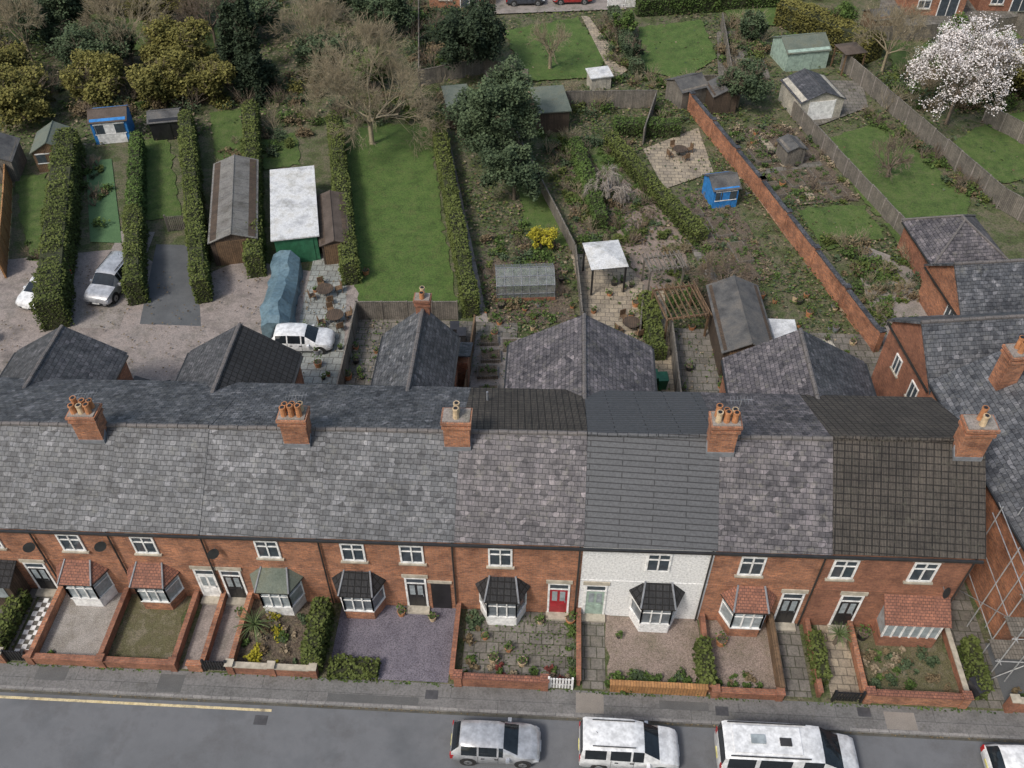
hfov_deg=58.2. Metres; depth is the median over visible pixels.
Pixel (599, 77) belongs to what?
garden shed
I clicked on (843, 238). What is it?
bare shrubs
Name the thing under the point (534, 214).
lawn
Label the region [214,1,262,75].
conifer tree
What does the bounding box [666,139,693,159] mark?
garden table and chairs
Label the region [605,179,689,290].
gravel bed
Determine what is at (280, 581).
bay roof
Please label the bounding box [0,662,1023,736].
pavement
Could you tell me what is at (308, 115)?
bare shrubs
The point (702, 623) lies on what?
side garden wall
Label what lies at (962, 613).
front path
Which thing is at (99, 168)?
garden shrubs
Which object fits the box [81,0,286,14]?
garden shrubs
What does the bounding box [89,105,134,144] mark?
walls
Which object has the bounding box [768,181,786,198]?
raised planter
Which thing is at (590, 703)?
pavement patch
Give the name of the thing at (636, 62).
boundary hedge
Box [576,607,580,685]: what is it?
side garden wall
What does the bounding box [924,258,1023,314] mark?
roof
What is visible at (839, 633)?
palm plant
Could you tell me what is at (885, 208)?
boundary fence
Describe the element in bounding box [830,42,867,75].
garden arbour
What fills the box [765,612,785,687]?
side garden wall
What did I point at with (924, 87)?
bare shrubs
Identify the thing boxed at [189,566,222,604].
door
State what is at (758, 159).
raised planter
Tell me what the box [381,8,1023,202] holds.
ground cover
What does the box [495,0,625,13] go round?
parking area
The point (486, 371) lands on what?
raised planter
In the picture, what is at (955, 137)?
ground cover
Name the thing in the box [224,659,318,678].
front garden wall
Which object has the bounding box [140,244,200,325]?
driveway
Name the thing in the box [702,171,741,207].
playhouse
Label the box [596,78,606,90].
door
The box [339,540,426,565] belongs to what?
windows
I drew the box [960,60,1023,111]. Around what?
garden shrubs
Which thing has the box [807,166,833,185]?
raised planter
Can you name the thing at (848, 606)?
door
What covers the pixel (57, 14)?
bushy tree
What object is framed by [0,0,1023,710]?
garden ground
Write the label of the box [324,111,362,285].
boundary hedge
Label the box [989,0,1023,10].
windows and door
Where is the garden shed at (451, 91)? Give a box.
[441,84,467,129]
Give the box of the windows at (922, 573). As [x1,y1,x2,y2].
[824,559,940,584]
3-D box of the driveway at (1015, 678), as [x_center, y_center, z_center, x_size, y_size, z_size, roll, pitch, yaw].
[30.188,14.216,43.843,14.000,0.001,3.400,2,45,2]
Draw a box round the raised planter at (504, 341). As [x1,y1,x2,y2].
[502,338,516,351]
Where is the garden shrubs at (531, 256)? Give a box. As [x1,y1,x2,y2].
[480,220,568,322]
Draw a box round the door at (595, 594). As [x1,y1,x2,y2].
[581,581,609,622]
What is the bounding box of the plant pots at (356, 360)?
[345,341,377,380]
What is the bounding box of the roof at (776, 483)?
[700,392,832,554]
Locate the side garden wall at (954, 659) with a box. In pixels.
[941,628,969,692]
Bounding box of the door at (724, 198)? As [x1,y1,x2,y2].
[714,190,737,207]
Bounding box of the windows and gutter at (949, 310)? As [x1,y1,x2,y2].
[924,266,956,314]
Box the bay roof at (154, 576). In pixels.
[127,561,179,589]
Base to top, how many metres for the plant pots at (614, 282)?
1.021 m
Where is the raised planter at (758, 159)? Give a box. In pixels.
[746,147,771,165]
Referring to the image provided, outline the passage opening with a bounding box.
[427,580,451,607]
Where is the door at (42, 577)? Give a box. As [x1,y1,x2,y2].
[18,559,57,596]
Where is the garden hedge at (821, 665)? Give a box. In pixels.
[804,629,832,684]
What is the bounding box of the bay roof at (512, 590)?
[475,575,529,604]
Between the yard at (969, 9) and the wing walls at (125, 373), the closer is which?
the wing walls at (125, 373)
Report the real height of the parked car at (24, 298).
1.520 m
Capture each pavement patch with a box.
[34,666,69,680]
[155,674,185,692]
[327,693,418,705]
[576,692,603,713]
[659,700,708,710]
[883,711,917,730]
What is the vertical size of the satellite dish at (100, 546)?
0.485 m
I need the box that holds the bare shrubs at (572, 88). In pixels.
[431,73,616,113]
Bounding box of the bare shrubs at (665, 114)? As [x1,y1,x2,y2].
[653,109,681,120]
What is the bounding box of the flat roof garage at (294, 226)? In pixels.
[270,165,320,261]
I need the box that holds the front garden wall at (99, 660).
[22,650,179,671]
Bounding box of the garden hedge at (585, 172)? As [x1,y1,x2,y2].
[567,136,607,229]
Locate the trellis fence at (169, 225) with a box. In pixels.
[163,215,201,231]
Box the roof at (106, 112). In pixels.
[87,105,129,124]
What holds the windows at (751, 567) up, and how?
attached to the walls at (792, 572)
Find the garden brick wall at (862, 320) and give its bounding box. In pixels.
[687,91,886,351]
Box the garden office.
[704,275,773,375]
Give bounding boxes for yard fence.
[336,300,458,384]
[464,315,475,386]
[668,313,681,391]
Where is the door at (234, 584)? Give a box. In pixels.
[215,567,247,605]
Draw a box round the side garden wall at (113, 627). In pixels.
[98,587,131,655]
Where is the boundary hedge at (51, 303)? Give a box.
[28,127,86,331]
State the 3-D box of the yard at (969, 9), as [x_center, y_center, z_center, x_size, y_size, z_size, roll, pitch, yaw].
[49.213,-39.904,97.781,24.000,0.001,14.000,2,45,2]
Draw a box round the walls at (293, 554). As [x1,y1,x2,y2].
[204,535,336,602]
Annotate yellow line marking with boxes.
[0,695,271,711]
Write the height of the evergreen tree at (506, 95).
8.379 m
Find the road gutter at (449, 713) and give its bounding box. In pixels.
[0,689,1023,743]
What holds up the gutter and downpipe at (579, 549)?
attached to the walls at (538, 563)
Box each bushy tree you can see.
[0,35,41,72]
[0,62,55,131]
[8,0,90,48]
[44,20,143,67]
[52,48,127,106]
[85,0,124,12]
[113,0,204,23]
[123,49,197,104]
[134,13,212,63]
[182,50,237,99]
[212,0,281,32]
[293,28,352,78]
[303,0,351,18]
[341,45,388,85]
[346,0,415,33]
[734,8,769,39]
[827,0,860,21]
[937,11,984,59]
[982,35,1023,90]
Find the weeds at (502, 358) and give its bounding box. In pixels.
[349,319,877,390]
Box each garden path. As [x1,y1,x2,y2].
[448,138,487,321]
[582,16,626,77]
[670,193,717,281]
[717,31,769,78]
[758,135,813,195]
[758,161,821,173]
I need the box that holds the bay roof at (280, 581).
[250,566,303,594]
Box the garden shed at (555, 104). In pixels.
[530,85,571,132]
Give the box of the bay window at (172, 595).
[135,575,186,609]
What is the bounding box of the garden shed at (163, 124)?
[146,107,181,140]
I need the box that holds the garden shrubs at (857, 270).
[819,232,896,328]
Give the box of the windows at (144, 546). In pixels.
[128,533,161,556]
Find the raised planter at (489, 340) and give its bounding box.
[480,333,498,345]
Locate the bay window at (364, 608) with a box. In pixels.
[340,585,385,618]
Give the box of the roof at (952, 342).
[887,311,1023,394]
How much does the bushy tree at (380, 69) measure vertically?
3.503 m
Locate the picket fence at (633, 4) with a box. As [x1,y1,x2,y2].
[607,0,635,6]
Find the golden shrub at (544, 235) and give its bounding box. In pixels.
[526,225,558,249]
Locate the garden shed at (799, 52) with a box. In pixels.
[770,32,831,71]
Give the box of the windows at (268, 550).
[253,537,284,560]
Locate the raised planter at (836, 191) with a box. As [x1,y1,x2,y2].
[825,184,847,199]
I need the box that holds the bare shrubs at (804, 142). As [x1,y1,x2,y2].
[751,123,850,200]
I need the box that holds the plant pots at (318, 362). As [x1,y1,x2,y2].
[302,264,369,379]
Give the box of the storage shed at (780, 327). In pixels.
[768,319,796,338]
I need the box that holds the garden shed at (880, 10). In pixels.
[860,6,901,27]
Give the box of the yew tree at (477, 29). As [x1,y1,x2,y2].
[424,0,508,71]
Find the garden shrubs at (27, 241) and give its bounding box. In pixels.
[24,239,37,259]
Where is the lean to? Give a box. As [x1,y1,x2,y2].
[133,376,152,380]
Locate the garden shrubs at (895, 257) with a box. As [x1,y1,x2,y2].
[857,253,921,303]
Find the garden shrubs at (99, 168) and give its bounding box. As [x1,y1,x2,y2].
[80,163,113,226]
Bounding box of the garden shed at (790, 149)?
[775,133,808,166]
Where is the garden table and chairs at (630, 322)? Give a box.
[614,308,643,339]
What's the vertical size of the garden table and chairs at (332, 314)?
0.900 m
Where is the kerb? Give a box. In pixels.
[0,685,1023,740]
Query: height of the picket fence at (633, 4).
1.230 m
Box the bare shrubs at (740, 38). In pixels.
[719,6,773,68]
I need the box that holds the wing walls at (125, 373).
[117,362,132,379]
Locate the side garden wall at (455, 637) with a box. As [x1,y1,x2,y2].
[449,602,460,679]
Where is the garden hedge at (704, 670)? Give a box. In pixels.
[692,634,717,684]
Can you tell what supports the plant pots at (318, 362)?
on the garden ground at (1004, 230)
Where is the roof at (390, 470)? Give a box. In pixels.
[318,385,470,542]
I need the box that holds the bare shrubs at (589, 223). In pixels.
[542,126,609,240]
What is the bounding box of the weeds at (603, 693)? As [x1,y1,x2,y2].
[7,662,1016,713]
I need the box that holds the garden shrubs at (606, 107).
[422,81,614,120]
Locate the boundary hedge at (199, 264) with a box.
[177,109,213,303]
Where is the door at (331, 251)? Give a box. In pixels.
[324,243,345,264]
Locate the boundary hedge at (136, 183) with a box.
[123,129,147,219]
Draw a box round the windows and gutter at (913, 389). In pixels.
[887,322,927,396]
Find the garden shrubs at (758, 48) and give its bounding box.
[714,14,772,68]
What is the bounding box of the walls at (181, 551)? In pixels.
[110,532,227,596]
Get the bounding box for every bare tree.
[0,0,46,62]
[74,0,175,63]
[166,0,235,47]
[263,0,358,63]
[294,10,450,156]
[526,18,572,68]
[688,248,758,299]
[853,0,932,73]
[869,130,919,180]
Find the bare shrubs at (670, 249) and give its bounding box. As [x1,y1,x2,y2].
[667,240,714,308]
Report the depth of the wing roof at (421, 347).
51.85 m
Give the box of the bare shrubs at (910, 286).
[872,237,919,297]
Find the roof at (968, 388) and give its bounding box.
[929,351,1023,545]
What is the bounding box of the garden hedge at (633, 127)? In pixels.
[612,115,681,138]
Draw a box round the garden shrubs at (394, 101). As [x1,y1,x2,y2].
[326,89,420,125]
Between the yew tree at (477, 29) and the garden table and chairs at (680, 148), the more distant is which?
the yew tree at (477, 29)
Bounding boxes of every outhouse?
[457,342,472,386]
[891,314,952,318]
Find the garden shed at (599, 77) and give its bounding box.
[585,66,613,90]
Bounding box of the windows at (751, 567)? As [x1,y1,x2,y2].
[734,556,766,578]
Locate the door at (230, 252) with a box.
[215,238,249,265]
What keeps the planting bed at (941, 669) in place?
on the garden ground at (1004, 230)
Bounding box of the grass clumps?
[736,128,800,204]
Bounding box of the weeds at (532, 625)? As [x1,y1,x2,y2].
[462,612,576,685]
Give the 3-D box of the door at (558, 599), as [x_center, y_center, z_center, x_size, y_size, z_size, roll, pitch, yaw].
[2.286,10.672,45.326,1.280,3.006,0.480,2,45,2]
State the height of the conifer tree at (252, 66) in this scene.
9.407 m
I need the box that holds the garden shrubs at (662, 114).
[654,104,688,120]
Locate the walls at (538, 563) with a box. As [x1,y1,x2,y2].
[455,543,582,613]
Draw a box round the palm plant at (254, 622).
[233,606,273,644]
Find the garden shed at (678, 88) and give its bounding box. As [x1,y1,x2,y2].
[665,72,707,110]
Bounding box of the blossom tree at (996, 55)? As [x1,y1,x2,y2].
[900,11,1023,124]
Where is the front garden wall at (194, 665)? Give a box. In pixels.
[185,660,203,671]
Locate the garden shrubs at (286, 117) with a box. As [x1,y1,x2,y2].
[218,106,324,157]
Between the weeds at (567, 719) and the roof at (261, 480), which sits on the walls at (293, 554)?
the roof at (261, 480)
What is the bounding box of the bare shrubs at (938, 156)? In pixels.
[861,103,982,190]
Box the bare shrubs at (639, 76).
[630,63,718,87]
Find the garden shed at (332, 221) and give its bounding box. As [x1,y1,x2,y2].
[316,190,349,264]
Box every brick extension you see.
[429,0,477,7]
[895,0,966,15]
[969,0,1023,10]
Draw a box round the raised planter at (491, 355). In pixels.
[480,347,500,362]
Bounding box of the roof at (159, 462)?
[105,381,248,533]
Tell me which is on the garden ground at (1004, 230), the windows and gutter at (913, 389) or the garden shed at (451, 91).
the garden shed at (451, 91)
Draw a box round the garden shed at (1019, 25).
[1013,11,1023,37]
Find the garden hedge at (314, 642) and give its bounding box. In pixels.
[299,596,335,672]
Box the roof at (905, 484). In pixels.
[800,394,985,558]
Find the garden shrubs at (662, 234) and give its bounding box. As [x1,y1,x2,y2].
[580,134,671,245]
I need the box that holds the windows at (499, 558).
[485,544,514,569]
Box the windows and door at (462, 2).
[438,0,477,7]
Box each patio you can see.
[299,253,346,383]
[462,609,573,687]
[571,254,674,391]
[643,128,712,187]
[813,80,867,124]
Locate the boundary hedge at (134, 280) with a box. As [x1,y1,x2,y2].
[119,202,150,305]
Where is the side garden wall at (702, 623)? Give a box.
[699,613,711,691]
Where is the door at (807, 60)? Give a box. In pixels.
[801,53,813,69]
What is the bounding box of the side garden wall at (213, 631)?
[200,591,227,660]
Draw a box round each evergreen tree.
[441,52,543,156]
[479,139,549,201]
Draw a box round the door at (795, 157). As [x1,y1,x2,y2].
[788,149,802,165]
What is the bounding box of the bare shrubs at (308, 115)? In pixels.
[212,98,327,163]
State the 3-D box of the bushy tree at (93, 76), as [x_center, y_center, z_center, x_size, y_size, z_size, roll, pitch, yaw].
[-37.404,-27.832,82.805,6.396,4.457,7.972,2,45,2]
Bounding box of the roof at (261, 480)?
[200,383,352,538]
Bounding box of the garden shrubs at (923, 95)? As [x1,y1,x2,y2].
[883,61,1004,112]
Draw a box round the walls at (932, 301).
[918,266,959,315]
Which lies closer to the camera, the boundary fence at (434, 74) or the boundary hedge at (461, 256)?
the boundary hedge at (461, 256)
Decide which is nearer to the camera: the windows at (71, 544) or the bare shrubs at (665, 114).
the windows at (71, 544)
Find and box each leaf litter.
[0,3,370,148]
[0,261,365,383]
[351,320,882,388]
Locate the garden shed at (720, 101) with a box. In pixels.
[705,76,740,114]
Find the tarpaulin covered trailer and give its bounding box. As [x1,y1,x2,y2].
[260,250,302,337]
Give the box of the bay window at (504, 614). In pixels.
[479,593,526,625]
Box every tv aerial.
[76,390,96,400]
[285,392,306,402]
[730,396,752,409]
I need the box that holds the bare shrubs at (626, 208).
[584,139,659,246]
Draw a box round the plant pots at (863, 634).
[234,603,874,666]
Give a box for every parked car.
[15,269,71,309]
[84,251,124,305]
[270,323,334,354]
[450,717,540,767]
[506,0,544,6]
[553,0,591,4]
[578,717,679,767]
[980,743,1023,767]
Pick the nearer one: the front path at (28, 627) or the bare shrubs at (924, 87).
the front path at (28, 627)
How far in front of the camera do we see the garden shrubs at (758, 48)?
90.23 m
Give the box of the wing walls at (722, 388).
[719,377,725,392]
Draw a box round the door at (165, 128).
[158,123,173,139]
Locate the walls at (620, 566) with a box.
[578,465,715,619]
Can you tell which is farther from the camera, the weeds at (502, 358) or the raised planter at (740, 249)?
the raised planter at (740, 249)
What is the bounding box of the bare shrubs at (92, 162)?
[81,155,100,205]
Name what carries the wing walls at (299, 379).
on the garden ground at (1004, 230)
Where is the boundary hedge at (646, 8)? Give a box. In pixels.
[634,0,779,16]
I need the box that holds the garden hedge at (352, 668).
[326,653,381,682]
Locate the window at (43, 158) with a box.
[34,151,50,163]
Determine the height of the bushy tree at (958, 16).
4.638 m
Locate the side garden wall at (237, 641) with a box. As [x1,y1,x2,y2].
[228,592,253,660]
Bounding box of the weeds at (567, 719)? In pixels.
[11,690,1019,742]
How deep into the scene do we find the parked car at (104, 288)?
63.44 m
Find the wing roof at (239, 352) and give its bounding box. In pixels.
[175,323,302,392]
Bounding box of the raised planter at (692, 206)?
[678,195,703,217]
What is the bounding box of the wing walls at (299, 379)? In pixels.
[295,367,303,383]
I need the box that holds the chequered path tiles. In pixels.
[14,598,49,655]
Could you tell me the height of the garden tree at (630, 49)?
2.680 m
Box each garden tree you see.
[609,7,637,32]
[622,36,648,56]
[712,53,777,107]
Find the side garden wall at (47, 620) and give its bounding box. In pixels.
[29,586,65,652]
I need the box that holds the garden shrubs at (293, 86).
[41,68,344,118]
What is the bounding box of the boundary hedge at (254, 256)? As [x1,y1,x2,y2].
[241,98,267,278]
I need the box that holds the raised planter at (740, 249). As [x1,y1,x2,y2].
[726,241,753,263]
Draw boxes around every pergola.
[641,250,687,289]
[650,280,711,338]
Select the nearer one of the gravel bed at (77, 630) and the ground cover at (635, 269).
the gravel bed at (77, 630)
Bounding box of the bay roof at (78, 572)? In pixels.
[56,559,108,586]
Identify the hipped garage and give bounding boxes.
[896,214,1008,283]
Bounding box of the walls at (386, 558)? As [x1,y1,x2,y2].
[322,539,458,607]
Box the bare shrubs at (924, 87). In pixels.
[881,59,978,110]
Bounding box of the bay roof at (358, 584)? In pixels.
[332,569,385,598]
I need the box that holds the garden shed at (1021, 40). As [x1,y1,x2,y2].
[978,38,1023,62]
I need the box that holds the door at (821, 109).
[807,99,836,119]
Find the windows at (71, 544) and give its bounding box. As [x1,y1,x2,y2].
[50,530,89,553]
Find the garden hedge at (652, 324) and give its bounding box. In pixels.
[636,290,667,360]
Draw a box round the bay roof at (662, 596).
[629,581,684,610]
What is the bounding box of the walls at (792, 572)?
[698,551,826,623]
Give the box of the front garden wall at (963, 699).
[862,686,974,708]
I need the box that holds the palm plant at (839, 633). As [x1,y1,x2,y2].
[827,621,852,646]
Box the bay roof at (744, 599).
[720,585,776,614]
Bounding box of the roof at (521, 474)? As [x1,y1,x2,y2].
[454,387,586,546]
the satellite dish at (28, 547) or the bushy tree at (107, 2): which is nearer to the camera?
the satellite dish at (28, 547)
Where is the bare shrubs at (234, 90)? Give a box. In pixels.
[30,65,323,117]
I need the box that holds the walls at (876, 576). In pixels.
[800,554,974,627]
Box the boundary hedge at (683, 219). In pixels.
[602,131,708,244]
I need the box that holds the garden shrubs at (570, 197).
[536,129,602,242]
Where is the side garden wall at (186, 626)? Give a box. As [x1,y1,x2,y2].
[172,590,200,662]
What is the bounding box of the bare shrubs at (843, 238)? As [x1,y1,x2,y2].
[824,226,895,316]
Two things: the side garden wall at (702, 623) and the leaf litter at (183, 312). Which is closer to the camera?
the side garden wall at (702, 623)
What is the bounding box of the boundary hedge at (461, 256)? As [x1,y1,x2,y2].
[429,113,481,317]
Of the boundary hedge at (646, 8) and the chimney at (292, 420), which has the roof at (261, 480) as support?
the chimney at (292, 420)
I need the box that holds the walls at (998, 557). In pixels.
[929,392,1023,640]
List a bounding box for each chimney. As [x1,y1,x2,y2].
[65,395,106,443]
[275,401,311,447]
[413,286,431,314]
[440,401,472,451]
[706,403,742,456]
[952,405,1000,461]
[988,335,1023,390]
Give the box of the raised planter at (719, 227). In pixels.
[706,216,732,237]
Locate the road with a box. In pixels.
[0,692,1023,767]
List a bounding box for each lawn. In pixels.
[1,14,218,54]
[15,172,47,260]
[86,159,121,242]
[109,594,191,658]
[144,138,180,219]
[209,107,242,162]
[261,133,300,168]
[343,122,459,313]
[505,17,603,80]
[516,182,567,250]
[586,147,624,181]
[638,20,716,77]
[724,7,775,26]
[797,205,883,249]
[829,122,970,217]
[884,223,900,242]
[889,40,950,71]
[954,123,1023,182]
[975,30,1023,40]
[1009,112,1023,121]
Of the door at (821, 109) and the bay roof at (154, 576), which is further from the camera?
the door at (821, 109)
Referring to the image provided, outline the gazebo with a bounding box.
[582,240,628,295]
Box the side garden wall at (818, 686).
[803,618,823,697]
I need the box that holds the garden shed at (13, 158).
[0,132,26,183]
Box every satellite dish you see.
[23,541,34,552]
[94,541,106,551]
[207,548,218,558]
[943,587,950,598]
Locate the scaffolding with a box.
[959,502,1023,681]
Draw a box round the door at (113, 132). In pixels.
[92,122,127,144]
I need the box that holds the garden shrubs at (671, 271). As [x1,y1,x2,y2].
[660,241,714,309]
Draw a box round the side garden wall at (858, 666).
[846,620,867,694]
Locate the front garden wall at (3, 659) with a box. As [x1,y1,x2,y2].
[0,647,7,662]
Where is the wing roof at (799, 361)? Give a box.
[721,328,876,398]
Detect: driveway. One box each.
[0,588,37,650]
[70,231,154,328]
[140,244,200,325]
[985,643,1023,700]
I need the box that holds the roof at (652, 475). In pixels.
[584,390,718,550]
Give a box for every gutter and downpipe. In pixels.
[0,529,66,592]
[25,530,135,591]
[104,533,222,592]
[199,536,333,603]
[318,539,456,605]
[454,544,583,614]
[580,548,717,620]
[707,552,832,625]
[815,556,983,601]
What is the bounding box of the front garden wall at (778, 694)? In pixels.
[710,684,785,701]
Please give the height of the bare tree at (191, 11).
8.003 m
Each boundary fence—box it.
[0,164,12,277]
[417,58,528,86]
[418,0,419,69]
[484,70,583,315]
[565,90,656,108]
[638,285,644,337]
[642,92,656,145]
[704,12,731,80]
[790,101,904,235]
[839,53,1006,208]
[872,16,1017,41]
[982,104,1023,143]
[996,188,1023,222]
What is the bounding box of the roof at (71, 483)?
[27,379,166,531]
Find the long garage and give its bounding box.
[207,154,259,265]
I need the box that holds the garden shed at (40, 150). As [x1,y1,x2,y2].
[29,120,71,171]
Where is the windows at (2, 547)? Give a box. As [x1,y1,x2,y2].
[0,540,7,550]
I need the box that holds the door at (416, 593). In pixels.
[401,574,429,614]
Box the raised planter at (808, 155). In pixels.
[804,150,813,159]
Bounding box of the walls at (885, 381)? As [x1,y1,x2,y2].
[871,322,928,396]
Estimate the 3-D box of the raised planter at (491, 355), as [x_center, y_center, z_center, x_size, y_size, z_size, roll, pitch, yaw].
[-1.395,-1.912,59.547,1.329,0.692,1.055,-2,45,-2]
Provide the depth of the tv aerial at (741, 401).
40.24 m
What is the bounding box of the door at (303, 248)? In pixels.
[278,237,316,261]
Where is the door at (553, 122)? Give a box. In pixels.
[548,113,559,131]
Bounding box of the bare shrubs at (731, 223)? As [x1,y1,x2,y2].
[686,193,774,276]
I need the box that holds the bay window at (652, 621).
[629,597,677,632]
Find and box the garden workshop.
[778,68,846,119]
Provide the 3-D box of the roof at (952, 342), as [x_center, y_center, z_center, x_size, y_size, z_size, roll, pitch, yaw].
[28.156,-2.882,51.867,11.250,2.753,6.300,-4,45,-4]
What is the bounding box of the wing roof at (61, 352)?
[0,325,128,388]
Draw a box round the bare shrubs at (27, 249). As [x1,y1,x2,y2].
[18,244,38,259]
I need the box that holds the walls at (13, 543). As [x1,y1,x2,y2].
[0,529,56,588]
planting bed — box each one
[236,600,310,664]
[477,257,575,323]
[552,146,610,250]
[847,626,958,707]
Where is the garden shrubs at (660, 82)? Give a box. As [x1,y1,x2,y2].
[611,67,669,88]
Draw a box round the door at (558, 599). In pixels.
[546,580,572,620]
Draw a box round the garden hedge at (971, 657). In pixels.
[956,634,994,700]
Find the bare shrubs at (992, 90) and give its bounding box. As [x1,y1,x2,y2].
[963,79,1022,105]
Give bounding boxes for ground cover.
[0,4,365,147]
[379,7,1022,207]
[379,7,1023,208]
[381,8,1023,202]
[384,7,1023,203]
[386,6,1023,203]
[449,81,899,333]
[450,82,899,333]
[451,100,894,331]
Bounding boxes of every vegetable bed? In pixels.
[677,188,780,279]
[740,126,858,204]
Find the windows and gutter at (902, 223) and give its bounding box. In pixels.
[901,222,930,263]
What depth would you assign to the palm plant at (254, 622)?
44.93 m
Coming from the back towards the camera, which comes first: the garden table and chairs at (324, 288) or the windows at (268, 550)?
the garden table and chairs at (324, 288)
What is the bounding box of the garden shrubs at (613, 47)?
[596,19,637,68]
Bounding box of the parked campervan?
[714,720,858,767]
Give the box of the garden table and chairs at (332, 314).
[316,301,352,332]
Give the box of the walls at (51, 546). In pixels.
[35,530,136,593]
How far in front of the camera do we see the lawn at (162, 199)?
74.30 m
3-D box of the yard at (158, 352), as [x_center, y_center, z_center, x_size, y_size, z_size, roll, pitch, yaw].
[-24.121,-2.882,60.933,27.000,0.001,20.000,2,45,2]
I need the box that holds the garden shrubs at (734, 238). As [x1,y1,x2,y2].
[686,200,780,278]
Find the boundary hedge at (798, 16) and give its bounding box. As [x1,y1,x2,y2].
[773,0,886,63]
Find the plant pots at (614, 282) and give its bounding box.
[591,275,663,342]
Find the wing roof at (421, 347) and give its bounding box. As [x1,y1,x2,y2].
[371,308,460,390]
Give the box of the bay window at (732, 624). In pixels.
[717,599,765,636]
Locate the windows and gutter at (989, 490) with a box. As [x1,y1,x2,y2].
[928,384,1023,551]
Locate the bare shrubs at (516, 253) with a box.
[485,219,572,293]
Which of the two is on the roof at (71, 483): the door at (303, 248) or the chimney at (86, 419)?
the chimney at (86, 419)
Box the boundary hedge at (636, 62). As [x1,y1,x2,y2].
[606,5,644,76]
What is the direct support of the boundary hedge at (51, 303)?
on the garden ground at (1004, 230)
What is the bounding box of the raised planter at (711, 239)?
[702,224,715,244]
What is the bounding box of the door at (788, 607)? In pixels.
[774,589,808,631]
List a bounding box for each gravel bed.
[40,593,121,655]
[331,605,455,682]
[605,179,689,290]
[605,615,698,682]
[706,620,775,693]
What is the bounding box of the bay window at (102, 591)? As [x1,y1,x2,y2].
[63,572,117,606]
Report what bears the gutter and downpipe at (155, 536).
attached to the walls at (181, 551)
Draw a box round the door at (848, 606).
[827,591,868,632]
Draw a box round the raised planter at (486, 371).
[477,363,497,378]
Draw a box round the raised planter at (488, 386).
[479,384,497,387]
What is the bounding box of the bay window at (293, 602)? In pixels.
[259,581,306,615]
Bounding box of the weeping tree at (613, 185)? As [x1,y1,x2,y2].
[581,162,635,207]
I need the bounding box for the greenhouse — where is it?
[495,263,554,300]
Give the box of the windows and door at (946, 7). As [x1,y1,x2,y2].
[916,0,959,15]
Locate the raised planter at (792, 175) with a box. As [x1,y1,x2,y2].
[779,169,805,188]
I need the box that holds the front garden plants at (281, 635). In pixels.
[47,608,1023,696]
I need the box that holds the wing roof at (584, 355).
[504,313,657,398]
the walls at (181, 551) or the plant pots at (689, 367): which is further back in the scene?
the plant pots at (689, 367)
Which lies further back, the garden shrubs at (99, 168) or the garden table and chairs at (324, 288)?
the garden shrubs at (99, 168)
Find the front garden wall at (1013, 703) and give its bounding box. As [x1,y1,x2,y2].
[1002,694,1023,712]
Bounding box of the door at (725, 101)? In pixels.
[718,96,730,114]
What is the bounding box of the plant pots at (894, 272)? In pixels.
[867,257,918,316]
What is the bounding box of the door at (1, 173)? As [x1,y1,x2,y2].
[0,168,2,183]
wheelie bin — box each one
[450,321,458,332]
[457,327,466,341]
[657,371,668,389]
[968,675,987,698]
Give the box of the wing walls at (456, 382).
[454,369,457,386]
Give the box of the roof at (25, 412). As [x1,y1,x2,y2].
[0,377,97,528]
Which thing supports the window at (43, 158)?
in the garden shed at (40, 150)
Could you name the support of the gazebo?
on the garden ground at (1004, 230)
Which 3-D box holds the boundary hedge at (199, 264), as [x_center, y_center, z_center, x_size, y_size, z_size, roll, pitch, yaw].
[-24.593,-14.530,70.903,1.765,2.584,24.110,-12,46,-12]
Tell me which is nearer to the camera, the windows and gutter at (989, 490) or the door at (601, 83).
the windows and gutter at (989, 490)
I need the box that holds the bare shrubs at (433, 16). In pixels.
[401,0,500,67]
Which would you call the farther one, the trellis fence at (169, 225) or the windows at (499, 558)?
the trellis fence at (169, 225)
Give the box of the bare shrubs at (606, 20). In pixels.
[591,8,629,61]
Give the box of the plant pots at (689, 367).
[679,276,858,391]
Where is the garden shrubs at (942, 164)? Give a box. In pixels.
[859,109,992,202]
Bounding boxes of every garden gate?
[0,649,24,661]
[200,659,226,670]
[548,676,573,689]
[830,690,866,702]
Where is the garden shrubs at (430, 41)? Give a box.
[403,0,502,73]
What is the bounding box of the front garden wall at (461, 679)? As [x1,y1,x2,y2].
[452,669,549,690]
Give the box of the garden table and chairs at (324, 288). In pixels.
[307,276,342,303]
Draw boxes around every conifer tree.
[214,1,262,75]
[231,0,281,110]
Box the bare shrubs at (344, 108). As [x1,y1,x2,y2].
[328,76,423,124]
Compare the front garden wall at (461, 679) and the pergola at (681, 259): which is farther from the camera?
the pergola at (681, 259)
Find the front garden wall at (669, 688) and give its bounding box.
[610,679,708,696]
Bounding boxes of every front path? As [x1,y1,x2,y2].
[12,597,52,660]
[182,604,243,670]
[582,622,605,688]
[776,624,811,697]
[817,625,860,699]
[950,583,1004,708]
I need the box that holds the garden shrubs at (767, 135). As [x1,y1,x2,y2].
[727,122,860,210]
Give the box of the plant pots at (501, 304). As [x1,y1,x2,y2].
[483,262,575,345]
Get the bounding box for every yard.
[0,250,358,380]
[345,319,517,386]
[470,336,520,387]
[674,328,883,392]
[861,246,927,344]
[880,0,1017,25]
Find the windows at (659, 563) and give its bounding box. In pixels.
[645,553,672,572]
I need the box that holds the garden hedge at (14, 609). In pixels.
[0,588,32,650]
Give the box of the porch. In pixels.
[0,560,30,605]
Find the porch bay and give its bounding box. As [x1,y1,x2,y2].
[871,594,951,647]
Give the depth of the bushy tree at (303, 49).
84.88 m

